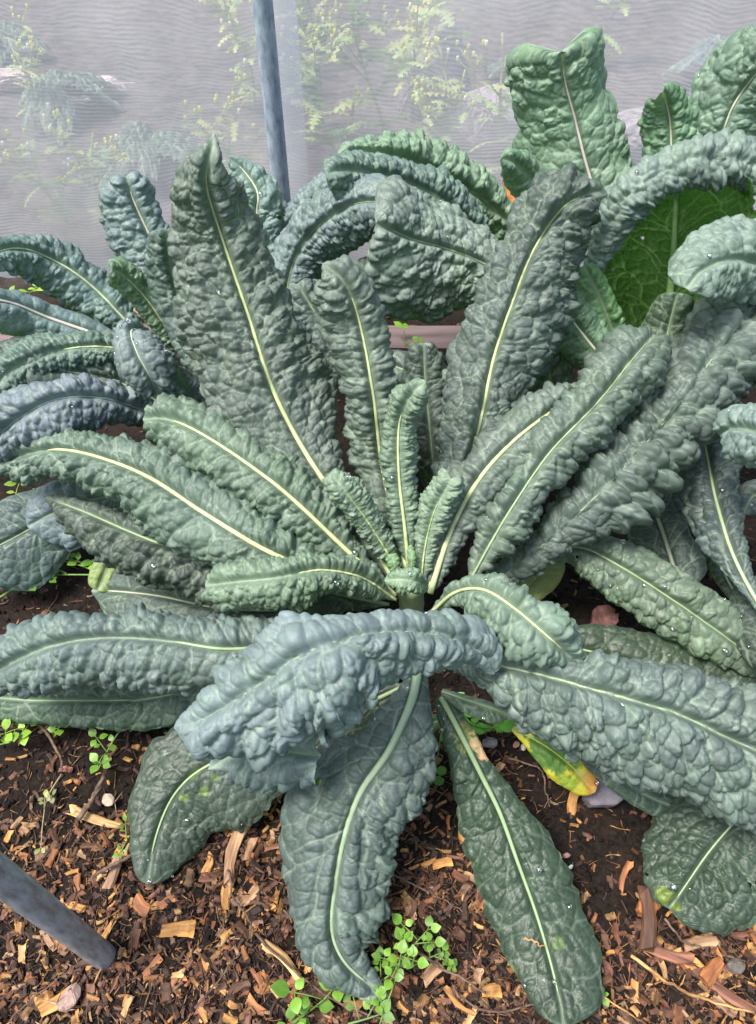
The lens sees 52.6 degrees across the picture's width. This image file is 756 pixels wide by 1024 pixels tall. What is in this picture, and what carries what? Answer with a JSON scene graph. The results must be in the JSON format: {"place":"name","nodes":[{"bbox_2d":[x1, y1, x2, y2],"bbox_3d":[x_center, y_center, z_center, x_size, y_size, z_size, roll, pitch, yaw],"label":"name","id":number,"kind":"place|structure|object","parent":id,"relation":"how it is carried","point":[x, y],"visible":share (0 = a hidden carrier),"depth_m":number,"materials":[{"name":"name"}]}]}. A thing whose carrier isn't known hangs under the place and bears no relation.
{"place":"outdoors","nodes":[
{"label":"outdoors","id":0,"kind":"place"},
{"bbox_2d":[0,0,755,1023],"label":"ground","id":1,"kind":"structure","parent":0,"point":[634,824],"depth_m":1.29,"materials":[{"name":"soil"}]},
{"bbox_2d":[0,68,30,89],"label":"stone","id":2,"kind":"object","parent":1,"relation":"on","point":[10,81],"visible":0.09,"depth_m":3.20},
{"bbox_2d":[0,719,36,745],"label":"chickweed","id":3,"kind":"object","parent":1,"relation":"on","point":[14,736],"visible":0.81,"depth_m":1.33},
{"bbox_2d":[18,943,26,963],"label":"wood chip","id":4,"kind":"object","parent":1,"relation":"on","point":[21,952],"visible":1,"depth_m":1.16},
{"bbox_2d":[11,6,43,109],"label":"groundsel weed","id":5,"kind":"object","parent":1,"relation":"on","point":[33,57],"visible":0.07,"depth_m":2.81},
{"bbox_2d":[9,970,68,1021],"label":"twig","id":6,"kind":"object","parent":1,"relation":"on","point":[10,1020],"visible":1,"depth_m":1.10,"materials":[{"name":"wood"}]},
{"bbox_2d":[0,569,88,597],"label":"chickweed","id":7,"kind":"object","parent":1,"relation":"on","point":[53,580],"visible":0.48,"depth_m":1.54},
{"bbox_2d":[39,930,56,950],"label":"wood chip","id":8,"kind":"object","parent":1,"relation":"on","point":[48,940],"visible":0.81,"depth_m":1.16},
{"bbox_2d":[36,724,63,770],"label":"twig","id":9,"kind":"object","parent":1,"relation":"on","point":[44,730],"visible":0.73,"depth_m":1.35,"materials":[{"name":"wood"}]},
{"bbox_2d":[44,848,58,867],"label":"wood chip","id":10,"kind":"object","parent":1,"relation":"on","point":[50,860],"visible":1,"depth_m":1.24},
{"bbox_2d":[37,986,68,1016],"bbox_3d":[-0.467,0.711,1.108,0.051,0.015,0.023,-24,42,-19],"label":"wood chip","id":11,"kind":"object","parent":1,"relation":"on","point":[45,1008],"visible":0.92,"depth_m":1.10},
{"bbox_2d":[47,726,67,737],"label":"chickweed","id":12,"kind":"object","parent":1,"relation":"on","point":[51,729],"visible":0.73,"depth_m":1.34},
{"bbox_2d":[0,851,116,969],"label":"steel pole","id":13,"kind":"object","parent":1,"relation":"on","point":[25,895],"visible":0.91,"depth_m":0.94,"materials":[{"name":"metal"}]},
{"bbox_2d":[19,68,124,131],"bbox_3d":[-1.263,-1.649,3.038,0.364,0.194,0.463,25,54,20],"label":"kale plant","id":14,"kind":"object","parent":1,"relation":"on","point":[55,72],"visible":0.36,"depth_m":2.96,"materials":[{"name":"green plant"}]},
{"bbox_2d":[66,889,86,903],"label":"wood chip","id":15,"kind":"object","parent":1,"relation":"on","point":[81,892],"visible":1,"depth_m":1.21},
{"bbox_2d":[67,902,85,911],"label":"wood chip","id":16,"kind":"object","parent":1,"relation":"on","point":[80,907],"visible":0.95,"depth_m":1.19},
{"bbox_2d":[73,873,80,891],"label":"wood chip","id":17,"kind":"object","parent":1,"relation":"on","point":[77,880],"visible":1,"depth_m":1.22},
{"bbox_2d":[65,552,93,569],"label":"chickweed","id":18,"kind":"object","parent":1,"relation":"on","point":[85,563],"visible":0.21,"depth_m":1.55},
{"bbox_2d":[81,983,94,1005],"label":"wood chip","id":19,"kind":"object","parent":1,"relation":"on","point":[90,988],"visible":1,"depth_m":1.12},
{"bbox_2d":[52,112,124,167],"bbox_3d":[-0.838,-0.993,2.305,0.235,0.392,0.148,0,49,0],"label":"groundsel weed","id":20,"kind":"object","parent":1,"relation":"on","point":[102,148],"visible":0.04,"depth_m":2.24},
{"bbox_2d":[80,843,96,848],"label":"wood chip","id":21,"kind":"object","parent":1,"relation":"on","point":[87,845],"visible":1,"depth_m":1.26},
{"bbox_2d":[77,768,108,820],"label":"twig","id":22,"kind":"object","parent":1,"relation":"on","point":[88,805],"visible":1,"depth_m":1.28,"materials":[{"name":"wood"}]},
{"bbox_2d":[66,804,120,827],"bbox_3d":[-0.471,0.514,1.282,0.113,0.012,0.018,16,61,6],"label":"wood chip","id":23,"kind":"object","parent":1,"relation":"on","point":[75,811],"visible":0.96,"depth_m":1.28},
{"bbox_2d":[88,728,132,773],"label":"chickweed","id":24,"kind":"object","parent":1,"relation":"on","point":[93,757],"visible":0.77,"depth_m":1.32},
{"bbox_2d":[91,853,130,878],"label":"twig","id":25,"kind":"object","parent":1,"relation":"on","point":[104,869],"visible":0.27,"depth_m":1.21,"materials":[{"name":"wood"}]},
{"bbox_2d":[101,793,120,813],"bbox_3d":[-0.449,0.483,1.285,0.038,0.032,0.034,16,51,13],"label":"pebble","id":26,"kind":"object","parent":1,"relation":"on","point":[108,799],"visible":1,"depth_m":1.29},
{"bbox_2d":[102,855,121,888],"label":"wood chip","id":27,"kind":"object","parent":1,"relation":"on","point":[111,879],"visible":0.93,"depth_m":1.22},
{"bbox_2d":[112,813,129,858],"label":"seedling","id":28,"kind":"object","parent":1,"relation":"on","point":[127,838],"visible":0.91,"depth_m":1.24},
{"bbox_2d":[119,995,134,1020],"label":"wood chip","id":29,"kind":"object","parent":1,"relation":"on","point":[128,1003],"visible":1,"depth_m":1.10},
{"bbox_2d":[102,126,159,171],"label":"kale plant","id":30,"kind":"object","parent":1,"relation":"on","point":[125,147],"visible":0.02,"depth_m":2.60,"materials":[{"name":"green plant"}]},
{"bbox_2d":[128,928,141,950],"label":"wood chip","id":31,"kind":"object","parent":1,"relation":"on","point":[135,943],"visible":1,"depth_m":1.16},
{"bbox_2d":[133,893,152,916],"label":"wood chip","id":32,"kind":"object","parent":1,"relation":"on","point":[140,906],"visible":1,"depth_m":1.20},
{"bbox_2d":[0,156,287,591],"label":"kale plant","id":33,"kind":"object","parent":1,"relation":"on","point":[56,362],"visible":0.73,"depth_m":1.45,"materials":[{"name":"green plant"}]},
{"bbox_2d":[142,953,162,981],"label":"wood chip","id":34,"kind":"object","parent":1,"relation":"on","point":[155,960],"visible":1,"depth_m":1.14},
{"bbox_2d":[156,892,175,911],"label":"wood chip","id":35,"kind":"object","parent":1,"relation":"on","point":[162,904],"visible":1,"depth_m":1.20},
{"bbox_2d":[170,968,184,978],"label":"wood chip","id":36,"kind":"object","parent":1,"relation":"on","point":[179,974],"visible":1,"depth_m":1.14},
{"bbox_2d":[159,920,197,937],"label":"wood chip","id":37,"kind":"object","parent":1,"relation":"on","point":[185,928],"visible":1,"depth_m":1.17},
{"bbox_2d":[198,1006,207,1023],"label":"wood chip","id":38,"kind":"object","parent":1,"relation":"on","point":[203,1013],"visible":1,"depth_m":1.10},
{"bbox_2d":[198,873,214,882],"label":"wood chip","id":39,"kind":"object","parent":1,"relation":"on","point":[204,879],"visible":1,"depth_m":1.22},
{"bbox_2d":[201,851,213,872],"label":"wood chip","id":40,"kind":"object","parent":1,"relation":"on","point":[208,865],"visible":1,"depth_m":1.24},
{"bbox_2d":[194,956,238,1008],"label":"twig","id":41,"kind":"object","parent":1,"relation":"on","point":[207,993],"visible":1,"depth_m":1.11,"materials":[{"name":"wood"}]},
{"bbox_2d":[220,885,233,910],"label":"wood chip","id":42,"kind":"object","parent":1,"relation":"on","point":[225,895],"visible":0.97,"depth_m":1.20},
{"bbox_2d":[0,323,460,359],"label":"timber board","id":43,"kind":"object","parent":1,"relation":"on","point":[441,337],"visible":0.05,"depth_m":2.08,"materials":[{"name":"wood"}]},
{"bbox_2d":[224,824,252,886],"bbox_3d":[-0.232,0.553,1.241,0.033,0.015,0.107,-2,43,13],"label":"wood chip","id":44,"kind":"object","parent":1,"relation":"on","point":[234,845],"visible":0.84,"depth_m":1.24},
{"bbox_2d":[227,978,250,993],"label":"wood chip","id":45,"kind":"object","parent":1,"relation":"on","point":[240,985],"visible":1,"depth_m":1.12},
{"bbox_2d":[227,869,252,941],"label":"twig","id":46,"kind":"object","parent":1,"relation":"on","point":[234,898],"visible":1,"depth_m":1.18,"materials":[{"name":"wood"}]},
{"bbox_2d":[239,881,258,905],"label":"wood chip","id":47,"kind":"object","parent":1,"relation":"on","point":[246,899],"visible":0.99,"depth_m":1.20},
{"bbox_2d":[243,838,257,860],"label":"wood chip","id":48,"kind":"object","parent":1,"relation":"on","point":[252,843],"visible":1,"depth_m":1.25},
{"bbox_2d":[244,993,265,1016],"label":"wood chip","id":49,"kind":"object","parent":1,"relation":"on","point":[251,1000],"visible":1,"depth_m":1.11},
{"bbox_2d":[248,900,270,909],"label":"wood chip","id":50,"kind":"object","parent":1,"relation":"on","point":[264,905],"visible":1,"depth_m":1.19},
{"bbox_2d":[253,970,268,994],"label":"wood chip","id":51,"kind":"object","parent":1,"relation":"on","point":[258,977],"visible":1,"depth_m":1.13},
{"bbox_2d":[252,0,290,202],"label":"steel pole","id":52,"kind":"object","parent":1,"relation":"on","point":[264,24],"visible":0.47,"depth_m":1.85,"materials":[{"name":"metal"}]},
{"bbox_2d":[0,0,755,277],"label":"insect netting","id":53,"kind":"object","parent":52,"relation":"attached to","point":[55,175],"visible":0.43,"depth_m":1.91,"materials":[{"name":"fabric"}]},
{"bbox_2d":[261,939,299,980],"bbox_3d":[-0.143,0.667,1.140,0.076,0.009,0.020,36,70,20],"label":"wood chip","id":54,"kind":"object","parent":1,"relation":"on","point":[281,953],"visible":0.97,"depth_m":1.14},
{"bbox_2d":[270,978,343,1023],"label":"chickweed","id":55,"kind":"object","parent":1,"relation":"on","point":[280,989],"visible":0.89,"depth_m":1.07,"materials":[{"name":"plant"}]},
{"bbox_2d":[254,932,380,1018],"bbox_3d":[-0.088,0.682,1.111,0.230,0.008,0.020,23,53,19],"label":"twig","id":56,"kind":"object","parent":1,"relation":"on","point":[258,936],"visible":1,"depth_m":1.11,"materials":[{"name":"wood"}]},
{"bbox_2d":[314,980,331,1000],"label":"wood chip","id":57,"kind":"object","parent":1,"relation":"on","point":[316,983],"visible":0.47,"depth_m":1.11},
{"bbox_2d":[306,28,370,143],"bbox_3d":[-0.175,-1.296,2.478,0.332,0.527,0.191,0,49,0],"label":"groundsel weed","id":58,"kind":"object","parent":1,"relation":"on","point":[330,106],"visible":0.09,"depth_m":2.49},
{"bbox_2d":[323,2,408,130],"bbox_3d":[-0.045,-1.561,2.583,0.345,0.712,0.272,-32,57,-25],"label":"groundsel weed","id":59,"kind":"object","parent":1,"relation":"on","point":[347,63],"visible":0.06,"depth_m":2.69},
{"bbox_2d":[343,987,394,1023],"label":"chickweed","id":60,"kind":"object","parent":1,"relation":"on","point":[388,1016],"visible":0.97,"depth_m":1.08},
{"bbox_2d":[0,132,755,1023],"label":"kale plant","id":61,"kind":"object","parent":1,"relation":"on","point":[216,632],"visible":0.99,"depth_m":1.22,"materials":[{"name":"green plant"}]},
{"bbox_2d":[0,316,755,1023],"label":"mulch crumbs","id":62,"kind":"object","parent":1,"relation":"on","point":[166,990],"visible":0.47,"depth_m":1.16,"materials":[{"name":"wood"}]},
{"bbox_2d":[34,774,61,853],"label":"withered weed","id":63,"kind":"object","parent":62,"relation":"on","point":[46,793],"visible":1,"depth_m":1.28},
{"bbox_2d":[43,983,80,1013],"bbox_3d":[-0.459,0.698,1.091,0.061,0.045,0.034,-16,51,-13],"label":"pebble","id":64,"kind":"object","parent":62,"relation":"on","point":[67,1000],"visible":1,"depth_m":1.10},
{"bbox_2d":[453,985,533,1012],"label":"twig","id":65,"kind":"object","parent":62,"relation":"on","point":[481,1009],"visible":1,"depth_m":1.09,"materials":[{"name":"wood"}]},
{"bbox_2d":[0,543,755,1023],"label":"chips","id":66,"kind":"object","parent":1,"relation":"on","point":[260,927],"visible":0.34,"depth_m":1.18,"materials":[{"name":"wood"}]},
{"bbox_2d":[382,978,399,998],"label":"wood chip","id":67,"kind":"object","parent":1,"relation":"on","point":[395,992],"visible":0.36,"depth_m":1.12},
{"bbox_2d":[351,913,445,995],"bbox_3d":[0.019,0.642,1.120,0.157,0.046,0.074,-25,54,-20],"label":"chickweed","id":68,"kind":"object","parent":1,"relation":"on","point":[440,941],"visible":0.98,"depth_m":1.12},
{"bbox_2d":[370,926,428,1023],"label":"chickweed","id":69,"kind":"object","parent":1,"relation":"on","point":[402,946],"visible":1,"depth_m":1.09,"materials":[{"name":"plant"}]},
{"bbox_2d":[394,321,422,346],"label":"seedling","id":70,"kind":"object","parent":1,"relation":"on","point":[405,325],"visible":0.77,"depth_m":2.03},
{"bbox_2d":[387,1,435,114],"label":"groundsel weed","id":71,"kind":"object","parent":1,"relation":"on","point":[410,59],"visible":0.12,"depth_m":2.57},
{"bbox_2d":[408,899,416,916],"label":"wood chip","id":72,"kind":"object","parent":1,"relation":"on","point":[413,910],"visible":1,"depth_m":1.19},
{"bbox_2d":[271,128,574,489],"bbox_3d":[0.061,-0.377,1.640,0.673,0.661,0.699,0,49,0],"label":"kale plant","id":73,"kind":"object","parent":1,"relation":"on","point":[415,262],"visible":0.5,"depth_m":1.52,"materials":[{"name":"green plant"}]},
{"bbox_2d":[394,874,462,911],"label":"twig","id":74,"kind":"object","parent":1,"relation":"on","point":[396,876],"visible":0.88,"depth_m":1.19,"materials":[{"name":"wood"}]},
{"bbox_2d":[420,958,444,987],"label":"wood chip","id":75,"kind":"object","parent":1,"relation":"on","point":[431,972],"visible":0.95,"depth_m":1.13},
{"bbox_2d":[407,48,458,110],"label":"groundsel weed","id":76,"kind":"object","parent":1,"relation":"on","point":[416,94],"visible":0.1,"depth_m":2.40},
{"bbox_2d":[397,49,469,118],"bbox_3d":[0.225,-1.703,2.969,0.299,0.434,0.178,0,49,0],"label":"stone","id":77,"kind":"object","parent":1,"relation":"on","point":[419,85],"visible":0.04,"depth_m":2.96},
{"bbox_2d":[414,938,454,965],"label":"chickweed","id":78,"kind":"object","parent":1,"relation":"on","point":[446,953],"visible":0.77,"depth_m":1.13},
{"bbox_2d":[430,732,446,785],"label":"weed seedling","id":79,"kind":"object","parent":1,"relation":"on","point":[441,771],"visible":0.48,"depth_m":1.30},
{"bbox_2d":[392,933,485,993],"bbox_3d":[0.092,0.659,1.127,0.154,0.012,0.022,25,54,20],"label":"twig","id":80,"kind":"object","parent":1,"relation":"on","point":[445,970],"visible":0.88,"depth_m":1.12,"materials":[{"name":"wood"}]},
{"bbox_2d":[432,857,452,869],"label":"wood chip","id":81,"kind":"object","parent":1,"relation":"on","point":[439,863],"visible":1,"depth_m":1.23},
{"bbox_2d":[436,1006,452,1021],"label":"wood chip","id":82,"kind":"object","parent":1,"relation":"on","point":[443,1013],"visible":1,"depth_m":1.10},
{"bbox_2d":[445,958,456,973],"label":"seedling","id":83,"kind":"object","parent":1,"relation":"on","point":[452,968],"visible":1,"depth_m":1.13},
{"bbox_2d":[443,985,475,1015],"bbox_3d":[0.117,0.710,1.108,0.055,0.008,0.014,35,65,21],"label":"wood chip","id":84,"kind":"object","parent":1,"relation":"on","point":[453,998],"visible":1,"depth_m":1.10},
{"bbox_2d":[452,869,468,883],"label":"wood chip","id":85,"kind":"object","parent":1,"relation":"on","point":[461,877],"visible":1,"depth_m":1.22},
{"bbox_2d":[462,1005,476,1023],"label":"wood chip","id":86,"kind":"object","parent":1,"relation":"on","point":[469,1019],"visible":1,"depth_m":1.10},
{"bbox_2d":[474,968,483,984],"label":"wood chip","id":87,"kind":"object","parent":1,"relation":"on","point":[478,974],"visible":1,"depth_m":1.13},
{"bbox_2d":[458,692,515,734],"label":"nettle seedling","id":88,"kind":"object","parent":1,"relation":"on","point":[505,725],"visible":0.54,"depth_m":1.33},
{"bbox_2d":[482,736,498,747],"bbox_3d":[0.201,0.408,1.355,0.033,0.014,0.020,0,49,0],"label":"pebble","id":89,"kind":"object","parent":1,"relation":"on","point":[489,742],"visible":1,"depth_m":1.35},
{"bbox_2d":[468,44,512,114],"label":"groundsel weed","id":90,"kind":"object","parent":1,"relation":"on","point":[496,90],"visible":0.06,"depth_m":2.41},
{"bbox_2d":[480,982,501,997],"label":"wood chip","id":91,"kind":"object","parent":1,"relation":"on","point":[491,990],"visible":0.99,"depth_m":1.11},
{"bbox_2d":[508,758,549,806],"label":"twig","id":92,"kind":"object","parent":1,"relation":"on","point":[513,759],"visible":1,"depth_m":1.31,"materials":[{"name":"wood"}]},
{"bbox_2d":[567,791,579,815],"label":"wood chip","id":93,"kind":"object","parent":1,"relation":"on","point":[572,803],"visible":0.78,"depth_m":1.29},
{"bbox_2d":[582,780,622,807],"bbox_3d":[0.378,0.473,1.287,0.068,0.025,0.043,-2,58,-2],"label":"slate stone","id":94,"kind":"object","parent":1,"relation":"on","point":[603,796],"visible":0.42,"depth_m":1.27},
{"bbox_2d":[590,605,618,625],"bbox_3d":[0.415,0.195,1.405,0.057,0.021,0.048,0,49,0],"label":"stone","id":95,"kind":"object","parent":1,"relation":"on","point":[605,615],"visible":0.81,"depth_m":1.41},
{"bbox_2d":[601,973,612,985],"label":"wood chip","id":96,"kind":"object","parent":1,"relation":"on","point":[607,979],"visible":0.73,"depth_m":1.12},
{"bbox_2d":[602,958,613,976],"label":"wood chip","id":97,"kind":"object","parent":1,"relation":"on","point":[607,965],"visible":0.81,"depth_m":1.14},
{"bbox_2d":[612,923,621,944],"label":"wood chip","id":98,"kind":"object","parent":1,"relation":"on","point":[615,926],"visible":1,"depth_m":1.16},
{"bbox_2d":[604,996,645,1023],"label":"twig","id":99,"kind":"object","parent":1,"relation":"on","point":[619,1007],"visible":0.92,"depth_m":1.09,"materials":[{"name":"brown wood"}]},
{"bbox_2d":[618,861,633,895],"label":"wood chip","id":100,"kind":"object","parent":1,"relation":"on","point":[628,866],"visible":1,"depth_m":1.21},
{"bbox_2d":[500,24,755,368],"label":"kale plant","id":101,"kind":"object","parent":1,"relation":"on","point":[682,202],"visible":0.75,"depth_m":1.46,"materials":[{"name":"green plant"}]},
{"bbox_2d":[630,978,639,1003],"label":"wood chip","id":102,"kind":"object","parent":1,"relation":"on","point":[634,984],"visible":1,"depth_m":1.11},
{"bbox_2d":[635,898,657,916],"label":"wood chip","id":103,"kind":"object","parent":1,"relation":"on","point":[638,909],"visible":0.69,"depth_m":1.18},
{"bbox_2d":[637,885,656,952],"bbox_3d":[0.410,0.618,1.166,0.029,0.015,0.092,-1,48,16],"label":"wood chip","id":104,"kind":"object","parent":1,"relation":"on","point":[648,937],"visible":1,"depth_m":1.16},
{"bbox_2d":[623,933,696,965],"bbox_3d":[0.422,0.657,1.150,0.112,0.011,0.025,14,49,18],"label":"wood chip","id":105,"kind":"object","parent":1,"relation":"on","point":[683,957],"visible":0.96,"depth_m":1.14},
{"bbox_2d":[658,960,667,979],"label":"wood chip","id":106,"kind":"object","parent":1,"relation":"on","point":[662,966],"visible":1,"depth_m":1.13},
{"bbox_2d":[664,918,705,949],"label":"twig","id":107,"kind":"object","parent":1,"relation":"on","point":[676,932],"visible":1,"depth_m":1.15,"materials":[{"name":"wood"}]},
{"bbox_2d":[627,402,755,935],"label":"kale plant","id":108,"kind":"object","parent":1,"relation":"on","point":[685,846],"visible":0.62,"depth_m":1.22,"materials":[{"name":"green plant"}]},
{"bbox_2d":[630,954,754,1013],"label":"twig","id":109,"kind":"object","parent":1,"relation":"on","point":[647,967],"visible":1,"depth_m":1.11,"materials":[{"name":"brown wood"}]},
{"bbox_2d":[684,957,703,969],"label":"wood chip","id":110,"kind":"object","parent":1,"relation":"on","point":[697,961],"visible":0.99,"depth_m":1.14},
{"bbox_2d":[684,935,718,951],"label":"wood chip","id":111,"kind":"object","parent":1,"relation":"on","point":[705,941],"visible":1,"depth_m":1.15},
{"bbox_2d":[698,956,723,988],"bbox_3d":[0.494,0.677,1.129,0.047,0.015,0.025,-31,71,-26],"label":"wood chip","id":112,"kind":"object","parent":1,"relation":"on","point":[711,970],"visible":1,"depth_m":1.12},
{"bbox_2d":[692,967,755,1014],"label":"wood chip","id":113,"kind":"object","parent":1,"relation":"on","point":[728,995],"visible":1,"depth_m":1.10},
{"bbox_2d":[710,995,737,1018],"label":"wood chip","id":114,"kind":"object","parent":1,"relation":"on","point":[732,1014],"visible":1,"depth_m":1.10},
{"bbox_2d":[726,958,745,973],"bbox_3d":[0.529,0.670,1.130,0.029,0.015,0.024,-5,50,-4],"label":"pebble","id":115,"kind":"object","parent":1,"relation":"on","point":[736,965],"visible":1,"depth_m":1.13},
{"bbox_2d":[733,927,755,937],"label":"wood chip","id":116,"kind":"object","parent":1,"relation":"on","point":[743,934],"visible":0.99,"depth_m":1.17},
{"bbox_2d":[475,83,509,114],"bbox_3d":[0.404,-1.434,2.812,0.298,0.263,0.190,0,49,0],"label":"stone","id":117,"kind":"object","parent":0,"point":[492,97],"visible":0.01,"depth_m":2.70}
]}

